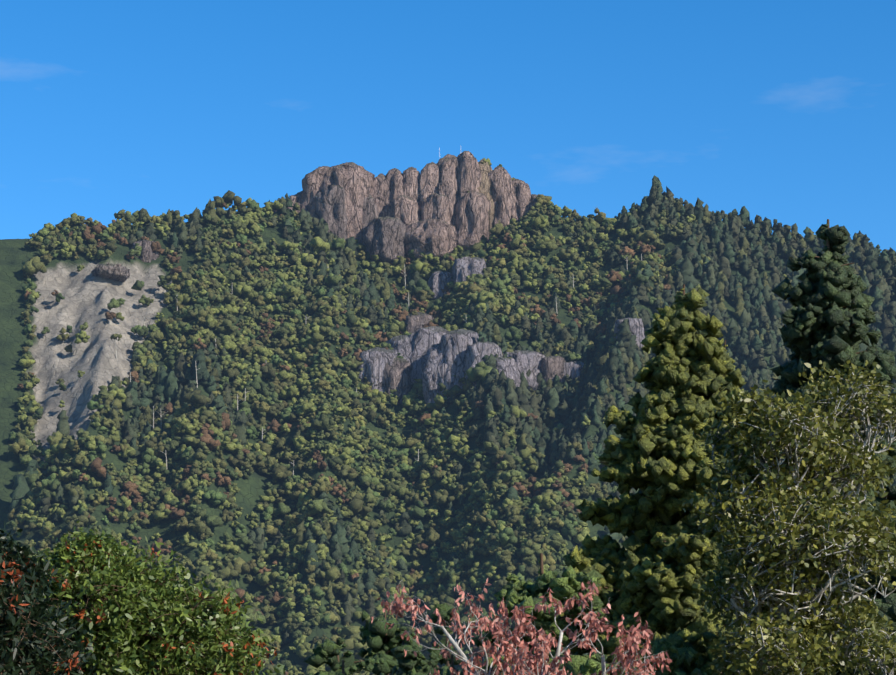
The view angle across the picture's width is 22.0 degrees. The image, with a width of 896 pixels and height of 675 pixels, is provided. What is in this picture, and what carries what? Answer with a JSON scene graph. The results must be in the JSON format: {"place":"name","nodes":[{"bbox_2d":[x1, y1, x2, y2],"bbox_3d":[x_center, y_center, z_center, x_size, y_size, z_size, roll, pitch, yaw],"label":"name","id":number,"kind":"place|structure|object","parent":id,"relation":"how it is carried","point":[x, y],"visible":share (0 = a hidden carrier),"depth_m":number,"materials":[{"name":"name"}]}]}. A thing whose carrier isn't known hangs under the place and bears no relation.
{"place":"outdoors","nodes":[
{"label":"outdoors","id":0,"kind":"place"},
{"bbox_2d":[0,206,895,672],"bbox_3d":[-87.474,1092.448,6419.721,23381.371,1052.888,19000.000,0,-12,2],"label":"mountain terrain","id":1,"kind":"structure","parent":0,"point":[86,294],"depth_m":2186.07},
{"bbox_2d":[0,522,102,674],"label":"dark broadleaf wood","id":2,"kind":"object","parent":1,"relation":"on","point":[26,648],"visible":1,"depth_m":23.47,"materials":[{"name":"green plant"}]},
{"bbox_2d":[91,263,130,281],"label":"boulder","id":3,"kind":"object","parent":1,"relation":"on","point":[119,272],"visible":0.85,"depth_m":2341.72,"materials":[{"name":"grey stone"}]},
{"bbox_2d":[31,520,288,674],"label":"broadleaf tree wood","id":4,"kind":"object","parent":1,"relation":"on","point":[134,619],"visible":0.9,"depth_m":28.96,"materials":[{"name":"green plant"}]},
{"bbox_2d":[304,637,375,674],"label":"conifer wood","id":5,"kind":"object","parent":1,"relation":"on","point":[326,651],"visible":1,"depth_m":74.11,"materials":[{"name":"green plant"}]},
{"bbox_2d":[337,660,344,674],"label":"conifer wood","id":6,"kind":"object","parent":1,"relation":"on","point":[343,670],"visible":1,"depth_m":59.31,"materials":[{"name":"green plant"}]},
{"bbox_2d":[131,240,644,410],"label":"slope rock outcrops","id":7,"kind":"object","parent":1,"relation":"on","point":[433,356],"visible":0.52,"depth_m":2252.41,"materials":[{"name":"grey stone"}]},
{"bbox_2d":[358,609,417,674],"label":"conifer tree","id":8,"kind":"object","parent":1,"relation":"on","point":[378,637],"visible":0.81,"depth_m":83.74,"materials":[{"name":"green plant"}]},
{"bbox_2d":[359,636,439,674],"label":"conifer tree","id":9,"kind":"object","parent":1,"relation":"on","point":[409,663],"visible":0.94,"depth_m":69.03,"materials":[{"name":"green plant"}]},
{"bbox_2d":[273,151,540,263],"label":"summit crags","id":10,"kind":"structure","parent":1,"relation":"on","point":[437,210],"depth_m":2579.67,"materials":[{"name":"brown stone"}]},
{"bbox_2d":[114,213,707,474],"bbox_3d":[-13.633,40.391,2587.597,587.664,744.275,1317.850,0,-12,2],"label":"dead tree trunks","id":11,"kind":"object","parent":1,"relation":"on","point":[130,379],"visible":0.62,"depth_m":2179.71,"materials":[{"name":"grey wood"}]},
{"bbox_2d":[398,603,461,671],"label":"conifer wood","id":12,"kind":"object","parent":1,"relation":"on","point":[444,609],"visible":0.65,"depth_m":91.02,"materials":[{"name":"green plant"}]},
{"bbox_2d":[427,654,470,674],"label":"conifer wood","id":13,"kind":"object","parent":1,"relation":"on","point":[445,670],"visible":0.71,"depth_m":60.85,"materials":[{"name":"green plant"}]},
{"bbox_2d":[6,158,895,674],"bbox_3d":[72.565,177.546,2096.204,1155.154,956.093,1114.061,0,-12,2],"label":"forest trees","id":14,"kind":"object","parent":1,"relation":"on","point":[746,338],"visible":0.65,"depth_m":2182.16,"materials":[{"name":"green plant"}]},
{"bbox_2d":[468,611,513,657],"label":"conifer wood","id":15,"kind":"object","parent":1,"relation":"on","point":[477,642],"visible":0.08,"depth_m":79.50,"materials":[{"name":"green plant"}]},
{"bbox_2d":[371,579,672,674],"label":"cherry tree","id":16,"kind":"object","parent":1,"relation":"on","point":[537,660],"visible":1,"depth_m":26.69,"materials":[{"name":"pink plant"}]},
{"bbox_2d":[479,553,638,674],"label":"conifer tree","id":17,"kind":"object","parent":1,"relation":"on","point":[519,593],"visible":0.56,"depth_m":47.02,"materials":[{"name":"green plant"}]},
{"bbox_2d":[547,284,754,674],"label":"conifer tree","id":18,"kind":"object","parent":1,"relation":"on","point":[688,374],"visible":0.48,"depth_m":59.07,"materials":[{"name":"green plant"}]},
{"bbox_2d":[679,357,895,674],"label":"broadleaf tree","id":19,"kind":"object","parent":1,"relation":"on","point":[793,541],"visible":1,"depth_m":29.28,"materials":[{"name":"green plant"}]},
{"bbox_2d":[720,219,895,674],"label":"conifer tree","id":20,"kind":"object","parent":1,"relation":"on","point":[830,318],"visible":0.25,"depth_m":52.09,"materials":[{"name":"green plant"}]},
{"bbox_2d":[0,0,895,255],"label":"sky","id":21,"kind":"structure","parent":0,"point":[784,111],"materials":[{"name":"blue"}]}
]}

